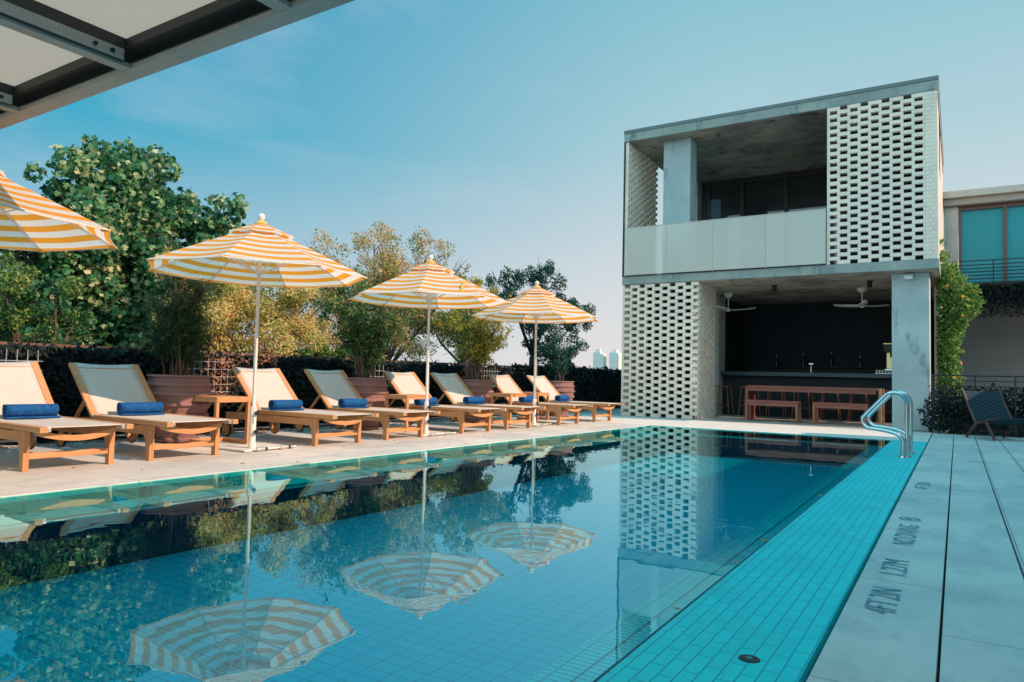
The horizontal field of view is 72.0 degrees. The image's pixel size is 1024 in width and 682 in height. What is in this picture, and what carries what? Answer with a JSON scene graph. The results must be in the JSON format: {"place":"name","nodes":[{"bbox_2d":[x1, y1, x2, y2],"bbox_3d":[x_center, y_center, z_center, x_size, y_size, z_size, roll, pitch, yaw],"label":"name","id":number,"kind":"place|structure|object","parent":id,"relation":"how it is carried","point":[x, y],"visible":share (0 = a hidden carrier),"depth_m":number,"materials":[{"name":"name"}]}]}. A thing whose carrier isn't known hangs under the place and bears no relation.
{"place":"outdoors","nodes":[
{"label":"outdoors","id":0,"kind":"place"},
{"bbox_2d":[0,252,120,352],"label":"shrub","id":1,"kind":"object","parent":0,"point":[69,287],"visible":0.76,"depth_m":9.91,"materials":[{"name":"green plant"}]},
{"bbox_2d":[0,134,255,351],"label":"sycamore tree","id":2,"kind":"object","parent":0,"point":[127,203],"visible":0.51,"depth_m":13.13,"materials":[{"name":"green plant"}]},
{"bbox_2d":[150,246,357,357],"bbox_3d":[-5.231,2.838,14.134,2.373,9.265,4.773,0,-3,32],"label":"tree","id":3,"kind":"object","parent":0,"point":[233,311],"visible":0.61,"depth_m":13.97,"materials":[{"name":"yellow plant"}]},
{"bbox_2d":[0,414,545,448],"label":"gravel","id":4,"kind":"structure","parent":0,"point":[140,438],"depth_m":9.16,"materials":[{"name":"grey gravel"}]},
{"bbox_2d":[0,416,648,496],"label":"deck sunny side","id":5,"kind":"object","parent":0,"point":[43,475],"visible":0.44,"depth_m":7.24,"materials":[{"name":"concrete"}]},
{"bbox_2d":[0,170,117,252],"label":"pool umbrella","id":6,"kind":"object","parent":5,"relation":"on","point":[30,220],"visible":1,"depth_m":6.02,"materials":[{"name":"orange fabric"}]},
{"bbox_2d":[0,361,133,471],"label":"sun lounger","id":7,"kind":"object","parent":5,"relation":"on","point":[22,382],"visible":0.92,"depth_m":6.27,"materials":[{"name":"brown wood"}]},
{"bbox_2d":[2,404,60,418],"bbox_3d":[-4.459,0.651,6.544,0.163,0.130,0.440,-1,-4,38],"label":"rolled towel","id":8,"kind":"object","parent":7,"relation":"on","point":[22,411],"visible":1,"depth_m":6.49,"materials":[{"name":"blue fabric"}]},
{"bbox_2d":[57,362,237,460],"bbox_3d":[-3.756,0.686,7.234,2.064,0.897,0.770,-1,-3,34],"label":"sun lounger","id":9,"kind":"object","parent":5,"relation":"on","point":[104,390],"visible":0.88,"depth_m":7.34,"materials":[{"name":"brown wood"}]},
{"bbox_2d":[117,402,164,415],"bbox_3d":[-3.888,0.707,7.388,0.163,0.130,0.440,-1,-4,39],"label":"rolled towel","id":10,"kind":"object","parent":9,"relation":"on","point":[138,408],"visible":1,"depth_m":7.34,"materials":[{"name":"blue fabric"}]},
{"bbox_2d":[0,0,353,128],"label":"steel canopy","id":11,"kind":"object","parent":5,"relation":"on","point":[55,54],"visible":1,"depth_m":4.12,"materials":[{"name":"grey metal"}]},
{"bbox_2d":[146,374,213,442],"bbox_3d":[-3.943,0.792,8.326,0.752,0.785,0.752,0,-3,32],"label":"planter pot","id":12,"kind":"object","parent":5,"relation":"on","point":[174,394],"visible":0.69,"depth_m":8.07,"materials":[{"name":"ceramic"}]},
{"bbox_2d":[129,226,235,374],"bbox_3d":[-3.974,-0.452,8.528,1.071,1.888,1.176,2,-3,-13],"label":"potted shrub","id":13,"kind":"object","parent":12,"relation":"on","point":[177,333],"visible":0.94,"depth_m":8.30,"materials":[{"name":"green plant"}]},
{"bbox_2d":[190,395,250,443],"bbox_3d":[-3.392,0.916,8.180,0.522,0.551,0.440,-1,-3,34],"label":"side table","id":14,"kind":"object","parent":5,"relation":"on","point":[217,399],"visible":0.86,"depth_m":8.17,"materials":[{"name":"brown wood"}]},
{"bbox_2d":[146,213,367,451],"bbox_3d":[-2.769,-0.112,7.643,2.166,2.574,2.166,3,-3,-26],"label":"pool umbrella","id":15,"kind":"object","parent":5,"relation":"on","point":[260,252],"visible":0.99,"depth_m":7.63,"materials":[{"name":"fabric"}]},
{"bbox_2d":[221,367,378,446],"bbox_3d":[-2.670,0.793,8.839,2.064,0.897,0.770,-1,-3,34],"label":"sun lounger","id":16,"kind":"object","parent":5,"relation":"on","point":[272,383],"visible":0.9,"depth_m":8.90,"materials":[{"name":"brown wood"}]},
{"bbox_2d":[268,400,304,410],"bbox_3d":[-2.853,0.809,8.919,0.163,0.130,0.440,-1,-4,38],"label":"rolled towel","id":17,"kind":"object","parent":16,"relation":"on","point":[278,405],"visible":1,"depth_m":8.86,"materials":[{"name":"blue fabric"}]},
{"bbox_2d":[0,341,620,443],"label":"fence","id":18,"kind":"object","parent":5,"relation":"on","point":[17,358],"visible":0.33,"depth_m":9.47,"materials":[{"name":"paint"}]},
{"bbox_2d":[0,332,313,444],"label":"ivy","id":19,"kind":"object","parent":18,"relation":"attached to","point":[56,371],"visible":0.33,"depth_m":8.47,"materials":[{"name":"green plant"}]},
{"bbox_2d":[194,350,278,431],"bbox_3d":[-3.855,0.672,9.671,0.199,1.172,1.518,0,-3,32],"label":"dry creeper","id":20,"kind":"object","parent":18,"relation":"attached to","point":[220,377],"visible":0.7,"depth_m":9.56,"materials":[{"name":"brown plant"}]},
{"bbox_2d":[306,353,516,424],"bbox_3d":[-1.552,0.909,13.483,0.303,1.232,6.072,0,-3,32],"label":"ivy","id":21,"kind":"object","parent":18,"relation":"attached to","point":[416,368],"visible":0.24,"depth_m":12.92,"materials":[{"name":"green plant"}]},
{"bbox_2d":[511,362,642,407],"bbox_3d":[2.284,1.277,19.562,0.302,1.277,8.470,0,-3,32],"label":"ivy","id":22,"kind":"object","parent":18,"relation":"attached to","point":[608,389],"visible":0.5,"depth_m":19.11,"materials":[{"name":"green plant"}]},
{"bbox_2d":[295,369,439,439],"bbox_3d":[-2.021,0.857,9.799,2.064,0.897,0.770,-1,-3,34],"label":"sun lounger","id":23,"kind":"object","parent":5,"relation":"on","point":[333,387],"visible":0.7,"depth_m":9.90,"materials":[{"name":"brown wood"}]},
{"bbox_2d":[338,398,368,407],"bbox_3d":[-2.216,0.872,9.863,0.163,0.130,0.440,-1,-4,38],"label":"rolled towel","id":24,"kind":"object","parent":23,"relation":"on","point":[354,403],"visible":1,"depth_m":9.81,"materials":[{"name":"blue fabric"}]},
{"bbox_2d":[346,377,388,429],"bbox_3d":[-2.276,0.957,10.792,0.752,0.785,0.752,2,-3,-8],"label":"planter pot","id":25,"kind":"object","parent":5,"relation":"on","point":[373,391],"visible":0.53,"depth_m":10.54,"materials":[{"name":"ceramic"}]},
{"bbox_2d":[305,260,414,377],"bbox_3d":[-2.282,-0.299,11.117,1.205,1.926,1.831,1,-3,16],"label":"potted shrub","id":26,"kind":"object","parent":25,"relation":"in","point":[361,346],"visible":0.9,"depth_m":10.81,"materials":[{"name":"green plant"}]},
{"bbox_2d":[385,394,430,431],"bbox_3d":[-1.564,1.078,10.536,0.440,0.551,0.522,-1,-3,34],"label":"side table","id":27,"kind":"object","parent":5,"relation":"on","point":[402,396],"visible":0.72,"depth_m":10.36,"materials":[{"name":"brown wood"}]},
{"bbox_2d":[348,255,510,435],"bbox_3d":[-1.193,0.046,10.026,2.166,2.574,2.166,3,-3,-22],"label":"pool umbrella","id":28,"kind":"object","parent":5,"relation":"on","point":[429,284],"visible":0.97,"depth_m":9.97,"materials":[{"name":"orange fabric"}]},
{"bbox_2d":[378,371,506,433],"bbox_3d":[-1.137,0.944,11.107,2.064,0.897,0.770,-1,-3,34],"label":"sun lounger","id":29,"kind":"object","parent":5,"relation":"on","point":[406,383],"visible":0.62,"depth_m":11.11,"materials":[{"name":"beige fabric"}]},
{"bbox_2d":[414,397,438,405],"bbox_3d":[-1.348,0.957,11.146,0.163,0.130,0.440,-1,-4,35],"label":"rolled towel","id":30,"kind":"object","parent":29,"relation":"on","point":[432,401],"visible":0.75,"depth_m":11.13,"materials":[{"name":"blue fabric"}]},
{"bbox_2d":[462,379,493,422],"bbox_3d":[-0.715,1.110,13.101,0.752,0.785,0.752,-1,-4,42],"label":"planter pot","id":31,"kind":"object","parent":5,"relation":"on","point":[482,388],"visible":0.46,"depth_m":12.84,"materials":[{"name":"ceramic"}]},
{"bbox_2d":[438,273,515,379],"bbox_3d":[-0.506,-0.198,13.470,1.158,2.049,2.122,0,-3,32],"label":"potted shrub","id":32,"kind":"object","parent":31,"relation":"in","point":[477,344],"visible":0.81,"depth_m":13.19,"materials":[{"name":"green plant"}]},
{"bbox_2d":[428,372,545,429],"bbox_3d":[-0.489,1.008,12.067,2.064,0.897,0.770,-1,-3,34],"label":"sun lounger","id":33,"kind":"object","parent":5,"relation":"on","point":[454,388],"visible":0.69,"depth_m":12.16,"materials":[{"name":"beige fabric"}]},
{"bbox_2d":[463,396,485,403],"bbox_3d":[-0.649,1.026,12.180,0.163,0.130,0.440,-1,-4,39],"label":"rolled towel","id":34,"kind":"object","parent":33,"relation":"on","point":[474,400],"visible":0.99,"depth_m":12.11,"materials":[{"name":"blue fabric"}]},
{"bbox_2d":[490,393,525,424],"bbox_3d":[-0.067,1.230,12.849,0.440,0.551,0.522,-1,-3,34],"label":"side table","id":35,"kind":"object","parent":5,"relation":"on","point":[510,395],"visible":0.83,"depth_m":12.71,"materials":[{"name":"brown wood"}]},
{"bbox_2d":[517,392,549,420],"bbox_3d":[0.415,1.310,14.208,0.522,0.551,0.440,-1,-3,34],"label":"side table","id":36,"kind":"object","parent":5,"relation":"on","point":[538,395],"visible":0.71,"depth_m":14.09,"materials":[{"name":"brown wood"}]},
{"bbox_2d":[471,281,598,425],"bbox_3d":[0.416,0.210,12.517,2.166,2.574,2.166,1,-3,10],"label":"pool umbrella","id":37,"kind":"object","parent":5,"relation":"on","point":[536,304],"visible":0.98,"depth_m":12.37,"materials":[{"name":"yellow fabric"}]},
{"bbox_2d":[487,374,592,424],"bbox_3d":[0.457,1.101,13.466,2.064,0.897,0.770,-1,-3,34],"label":"sun lounger","id":38,"kind":"object","parent":5,"relation":"on","point":[504,383],"visible":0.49,"depth_m":13.43,"materials":[{"name":"beige fabric"}]},
{"bbox_2d":[518,396,532,402],"bbox_3d":[0.296,1.119,13.580,0.163,0.130,0.440,0,-3,30],"label":"rolled towel","id":39,"kind":"object","parent":38,"relation":"on","point":[527,399],"visible":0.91,"depth_m":13.45,"materials":[{"name":"blue fabric"}]},
{"bbox_2d":[282,342,460,363],"bbox_3d":[-3.231,3.786,16.317,1.053,7.694,6.836,-1,-3,35],"label":"conifer shrub","id":40,"kind":"object","parent":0,"point":[326,351],"visible":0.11,"depth_m":14.88,"materials":[{"name":"green plant"}]},
{"bbox_2d":[274,220,470,361],"bbox_3d":[-3.446,2.214,18.549,2.914,11.045,6.831,0,-3,32],"label":"autumn tree","id":41,"kind":"object","parent":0,"point":[390,265],"visible":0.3,"depth_m":18.71,"materials":[{"name":"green plant"}]},
{"bbox_2d":[0,503,762,681],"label":"pool floor","id":42,"kind":"structure","parent":0,"point":[449,592],"depth_m":4.03,"materials":[{"name":"tile"}]},
{"bbox_2d":[0,503,418,588],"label":"pool drop wall","id":43,"kind":"structure","parent":42,"relation":"on","point":[35,553],"depth_m":4.71,"materials":[{"name":"tile"}]},
{"bbox_2d":[0,515,101,529],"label":"pool bench","id":44,"kind":"object","parent":43,"relation":"on","point":[30,524],"depth_m":4.30,"materials":[{"name":"tile"}]},
{"bbox_2d":[0,519,52,526],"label":"pool bench stripe","id":45,"kind":"object","parent":44,"relation":"on","point":[24,522],"depth_m":4.28,"materials":[{"name":"tile"}]},
{"bbox_2d":[526,446,883,681],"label":"pool ledge","id":46,"kind":"object","parent":43,"relation":"on","point":[576,662],"visible":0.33,"depth_m":2.87,"materials":[{"name":"tile"}]},
{"bbox_2d":[570,519,783,681],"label":"pool ledge joint","id":47,"kind":"object","parent":46,"relation":"on","point":[663,611],"visible":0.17,"depth_m":2.87,"materials":[{"name":"tile"}]},
{"bbox_2d":[593,441,890,681],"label":"pool slot","id":48,"kind":"object","parent":46,"relation":"on","point":[642,642],"visible":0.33,"depth_m":2.80,"materials":[{"name":"tile"}]},
{"bbox_2d":[0,425,890,521],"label":"pool water","id":49,"kind":"structure","parent":0,"point":[742,474],"depth_m":5.91,"materials":[{"name":"blue liquid"}]},
{"bbox_2d":[413,272,499,363],"bbox_3d":[-1.757,2.817,23.393,2.813,10.404,4.933,0,-3,32],"label":"golden tree","id":50,"kind":"object","parent":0,"point":[438,327],"visible":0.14,"depth_m":22.99,"materials":[{"name":"yellow plant"}]},
{"bbox_2d":[0,0,1023,377],"label":"sky","id":51,"kind":"structure","parent":0,"point":[495,129],"materials":[{"name":"blue"}]},
{"bbox_2d":[484,259,595,364],"bbox_3d":[1.067,2.634,24.131,2.026,10.988,6.003,0,-3,32],"label":"dark tree","id":52,"kind":"object","parent":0,"point":[529,344],"visible":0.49,"depth_m":23.85,"materials":[{"name":"green plant"}]},
{"bbox_2d":[537,362,607,368],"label":"bush","id":53,"kind":"object","parent":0,"point":[604,367],"visible":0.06,"depth_m":19.83,"materials":[{"name":"green plant"}]},
{"bbox_2d":[593,349,606,368],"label":"office tower","id":54,"kind":"structure","parent":0,"point":[599,358],"depth_m":329.55,"materials":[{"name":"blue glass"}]},
{"bbox_2d":[609,350,622,369],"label":"office tower","id":55,"kind":"structure","parent":0,"point":[615,359],"depth_m":325.30,"materials":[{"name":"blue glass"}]},
{"bbox_2d":[493,413,931,444],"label":"deck far side","id":56,"kind":"structure","parent":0,"point":[821,431],"depth_m":13.46,"materials":[{"name":"concrete"}]},
{"bbox_2d":[543,381,574,416],"bbox_3d":[1.025,1.282,15.675,0.752,0.785,0.752,1,-3,2],"label":"planter pot","id":57,"kind":"object","parent":56,"relation":"on","point":[564,387],"visible":0.47,"depth_m":15.41,"materials":[{"name":"ceramic"}]},
{"bbox_2d":[525,324,583,380],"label":"potted shrub","id":58,"kind":"object","parent":57,"relation":"on","point":[558,358],"visible":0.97,"depth_m":15.82,"materials":[{"name":"green plant"}]},
{"bbox_2d":[520,375,624,421],"bbox_3d":[1.234,1.177,14.616,2.064,0.897,0.770,-1,-3,34],"label":"sun lounger","id":59,"kind":"object","parent":56,"relation":"on","point":[544,384],"visible":0.66,"depth_m":14.65,"materials":[{"name":"beige fabric"}]},
{"bbox_2d":[555,395,570,401],"bbox_3d":[1.063,1.195,14.714,0.163,0.130,0.440,0,-3,33],"label":"rolled towel","id":60,"kind":"object","parent":59,"relation":"on","point":[562,398],"visible":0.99,"depth_m":14.62,"materials":[{"name":"blue fabric"}]},
{"bbox_2d":[568,407,939,434],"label":"bar floor","id":61,"kind":"structure","parent":0,"point":[615,411],"depth_m":16.00,"materials":[{"name":"concrete"}]},
{"bbox_2d":[715,386,733,415],"bbox_3d":[5.331,1.510,17.797,0.442,0.751,0.402,-1,-4,35],"label":"bar stool","id":62,"kind":"object","parent":61,"relation":"on","point":[727,399],"visible":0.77,"depth_m":17.77,"materials":[{"name":"red wood"}]},
{"bbox_2d":[738,386,760,417],"bbox_3d":[5.880,1.506,17.450,0.442,0.751,0.402,-1,-4,38],"label":"bar stool","id":63,"kind":"object","parent":61,"relation":"on","point":[741,387],"visible":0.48,"depth_m":17.44,"materials":[{"name":"red wood"}]},
{"bbox_2d":[745,400,800,423],"bbox_3d":[5.763,1.550,15.567,1.110,0.465,0.380,0,-3,32],"label":"bench","id":64,"kind":"object","parent":61,"relation":"on","point":[795,404],"visible":1,"depth_m":15.41,"materials":[{"name":"red wood"}]},
{"bbox_2d":[765,391,786,418],"bbox_3d":[6.413,1.502,17.114,0.442,0.751,0.402,0,-3,30],"label":"bar stool","id":65,"kind":"object","parent":61,"relation":"on","point":[770,406],"visible":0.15,"depth_m":17.07,"materials":[{"name":"red wood"}]},
{"bbox_2d":[791,392,812,419],"bbox_3d":[6.937,1.498,16.783,0.442,0.751,0.402,-1,-4,39],"label":"bar stool","id":66,"kind":"object","parent":61,"relation":"on","point":[808,403],"visible":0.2,"depth_m":16.75,"materials":[{"name":"red wood"}]},
{"bbox_2d":[721,371,891,421],"bbox_3d":[7.524,1.358,17.518,4.490,1.130,0.650,0,-3,32],"label":"bar counter","id":67,"kind":"object","parent":61,"relation":"on","point":[735,380],"visible":0.56,"depth_m":17.45,"materials":[{"name":"blue stone"}]},
{"bbox_2d":[883,343,891,372],"bbox_3d":[9.174,0.424,16.611,0.704,0.722,0.464,0,-3,32],"label":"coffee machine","id":68,"kind":"object","parent":67,"relation":"on","point":[888,348],"visible":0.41,"depth_m":16.63,"materials":[{"name":"silver metal"}]},
{"bbox_2d":[745,385,883,424],"bbox_3d":[6.742,1.422,15.786,2.785,0.790,0.720,0,-3,32],"label":"dining table","id":69,"kind":"object","parent":61,"relation":"on","point":[750,390],"visible":0.73,"depth_m":15.47,"materials":[{"name":"red wood"}]},
{"bbox_2d":[819,393,841,421],"bbox_3d":[7.445,1.494,16.463,0.442,0.751,0.402,0,-3,32],"label":"bar stool","id":70,"kind":"object","parent":61,"relation":"on","point":[831,409],"visible":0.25,"depth_m":16.42,"materials":[{"name":"red wood"}]},
{"bbox_2d":[812,402,868,425],"bbox_3d":[6.921,1.541,14.836,1.050,0.465,0.380,0,-3,32],"label":"bench","id":71,"kind":"object","parent":61,"relation":"on","point":[817,405],"visible":0.91,"depth_m":14.75,"materials":[{"name":"red wood"}]},
{"bbox_2d":[847,394,868,421],"bbox_3d":[7.952,1.490,16.143,0.442,0.751,0.402,-1,-3,34],"label":"bar stool","id":72,"kind":"object","parent":61,"relation":"on","point":[856,410],"visible":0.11,"depth_m":16.11,"materials":[{"name":"red wood"}]},
{"bbox_2d":[876,390,891,423],"bbox_3d":[8.460,1.486,15.823,0.442,0.751,0.402,-1,-4,39],"label":"bar stool","id":73,"kind":"object","parent":61,"relation":"on","point":[884,411],"visible":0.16,"depth_m":15.74,"materials":[{"name":"red wood"}]},
{"bbox_2d":[597,440,926,681],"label":"pool edge band","id":74,"kind":"object","parent":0,"point":[776,604],"visible":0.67,"depth_m":2.82,"materials":[{"name":"teal tile"}]},
{"bbox_2d":[738,654,760,662],"bbox_3d":[0.742,0.991,2.203,0.068,0.006,0.068,0,-3,32],"label":"floor drain","id":75,"kind":"object","parent":74,"relation":"on","point":[747,658],"visible":1,"depth_m":2.19,"materials":[{"name":"black metal"}]},
{"bbox_2d":[860,391,911,457],"bbox_3d":[4.593,1.010,8.668,0.556,0.804,0.175,0,-3,32],"label":"pool handrail","id":76,"kind":"object","parent":74,"relation":"on","point":[904,450],"visible":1,"depth_m":8.58,"materials":[{"name":"silver metal"}]},
{"bbox_2d":[867,390,914,453],"bbox_3d":[4.921,1.042,9.158,0.556,0.804,0.175,0,-3,32],"label":"pool handrail","id":77,"kind":"object","parent":74,"relation":"on","point":[870,414],"visible":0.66,"depth_m":9.07,"materials":[{"name":"silver metal"}]},
{"bbox_2d":[621,75,943,430],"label":"pavilion","id":78,"kind":"structure","parent":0,"point":[814,209],"depth_m":16.21,"materials":[{"name":"concrete"}]},
{"bbox_2d":[716,293,755,311],"bbox_3d":[5.670,-0.980,17.969,1.048,0.465,1.206,0,-3,17],"label":"ceiling fan","id":79,"kind":"object","parent":78,"relation":"hanging from","point":[722,308],"visible":0.96,"depth_m":17.92,"materials":[{"name":"white plastic"}]},
{"bbox_2d":[772,285,776,290],"bbox_3d":[6.061,-1.219,16.271,0.120,0.140,0.120,0,-3,32],"label":"ceiling spotlight","id":80,"kind":"object","parent":78,"relation":"attached to","point":[774,287],"visible":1,"depth_m":16.23,"materials":[{"name":"black metal"}]},
{"bbox_2d":[747,366,891,373],"bbox_3d":[8.393,0.817,19.285,3.800,0.230,0.240,0,-3,32],"label":"back bar shelf","id":81,"kind":"object","parent":78,"relation":"attached to","point":[865,370],"visible":0.54,"depth_m":19.31,"materials":[{"name":"paint"}]},
{"bbox_2d":[830,352,832,366],"bbox_3d":[8.660,0.504,19.113,0.074,0.390,0.074,0,-3,32],"label":"bottle","id":82,"kind":"object","parent":81,"relation":"on","point":[831,361],"visible":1,"depth_m":19.08,"materials":[{"name":"black glass"}]},
{"bbox_2d":[833,287,889,307],"bbox_3d":[8.279,-0.997,16.389,1.048,0.465,1.207,2,-3,-8],"label":"ceiling fan","id":83,"kind":"object","parent":78,"relation":"hanging from","point":[862,290],"visible":1,"depth_m":16.36,"materials":[{"name":"white plastic"}]},
{"bbox_2d":[867,280,872,286],"bbox_3d":[7.727,-1.232,15.220,0.120,0.140,0.120,0,-3,32],"label":"ceiling spotlight","id":84,"kind":"object","parent":78,"relation":"attached to","point":[869,283],"visible":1,"depth_m":15.18,"materials":[{"name":"black metal"}]},
{"bbox_2d":[904,274,913,279],"bbox_3d":[7.874,-1.275,13.992,0.170,0.100,0.110,0,-3,32],"label":"wall lamp","id":85,"kind":"object","parent":78,"relation":"attached to","point":[908,276],"visible":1,"depth_m":13.97,"materials":[{"name":"white plastic"}]},
{"bbox_2d":[806,434,1023,681],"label":"deck shady side","id":86,"kind":"object","parent":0,"point":[983,629],"visible":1,"depth_m":3.09,"materials":[{"name":"concrete"}]},
{"bbox_2d":[864,586,901,612],"bbox_3d":[1.487,1.035,2.824,0.111,0.001,0.384,0,-3,32],"label":"deck marking","id":87,"kind":"object","parent":86,"relation":"on","point":[879,605],"visible":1,"depth_m":2.81,"materials":[{"name":"blue"}]},
{"bbox_2d":[879,558,909,575],"bbox_3d":[1.814,1.069,3.340,0.112,0.001,0.315,0,-3,32],"label":"deck marking","id":88,"kind":"object","parent":86,"relation":"on","point":[893,561],"visible":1,"depth_m":3.38,"materials":[{"name":"blue"}]},
{"bbox_2d":[891,524,918,545],"bbox_3d":[2.286,1.118,4.086,0.111,0.001,0.641,0,-3,32],"label":"deck marking","id":89,"kind":"object","parent":86,"relation":"on","point":[909,528],"visible":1,"depth_m":4.09,"materials":[{"name":"blue"}]},
{"bbox_2d":[899,517,920,520],"bbox_3d":[2.568,1.147,4.546,0.124,0.002,0.124,0,-3,32],"label":"no diving symbol","id":90,"kind":"object","parent":86,"relation":"on","point":[910,518],"visible":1,"depth_m":4.55,"materials":[{"name":"blue"}]},
{"bbox_2d":[961,389,1023,440],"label":"lounge chair","id":91,"kind":"object","parent":86,"relation":"on","point":[987,408],"visible":1,"depth_m":12.03,"materials":[{"name":"grey wood"}]},
{"bbox_2d":[937,438,953,681],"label":"deck underlay","id":92,"kind":"object","parent":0,"point":[939,660],"depth_m":3.07,"materials":[{"name":"paint"}]},
{"bbox_2d":[939,429,1023,438],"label":"court","id":93,"kind":"object","parent":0,"point":[945,432],"visible":0.2,"depth_m":12.89,"materials":[{"name":"concrete"}]},
{"bbox_2d":[935,238,985,428],"bbox_3d":[9.404,-0.183,14.769,0.927,4.156,1.243,0,-3,32],"label":"climbing vine","id":94,"kind":"object","parent":93,"relation":"on","point":[956,312],"visible":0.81,"depth_m":14.53,"materials":[{"name":"green plant"}]},
{"bbox_2d":[917,383,1023,436],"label":"hedge","id":95,"kind":"object","parent":93,"relation":"on","point":[959,421],"visible":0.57,"depth_m":13.08,"materials":[{"name":"green plant"}]},
{"bbox_2d":[932,374,1023,436],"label":"railing","id":96,"kind":"object","parent":93,"relation":"on","point":[975,386],"visible":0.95,"depth_m":12.86,"materials":[{"name":"black metal"}]},
{"bbox_2d":[943,184,1023,411],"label":"building","id":97,"kind":"structure","parent":0,"point":[987,224],"depth_m":18.90,"materials":[{"name":"grey concrete"}]},
{"bbox_2d":[958,201,1023,282],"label":"window","id":98,"kind":"structure","parent":97,"relation":"in","point":[987,231],"depth_m":18.60,"materials":[{"name":"teal glass"}]},
{"bbox_2d":[967,282,1023,319],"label":"hanging plant","id":99,"kind":"object","parent":97,"relation":"hanging from","point":[1013,290],"visible":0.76,"depth_m":17.48,"materials":[{"name":"green plant"}]}
]}

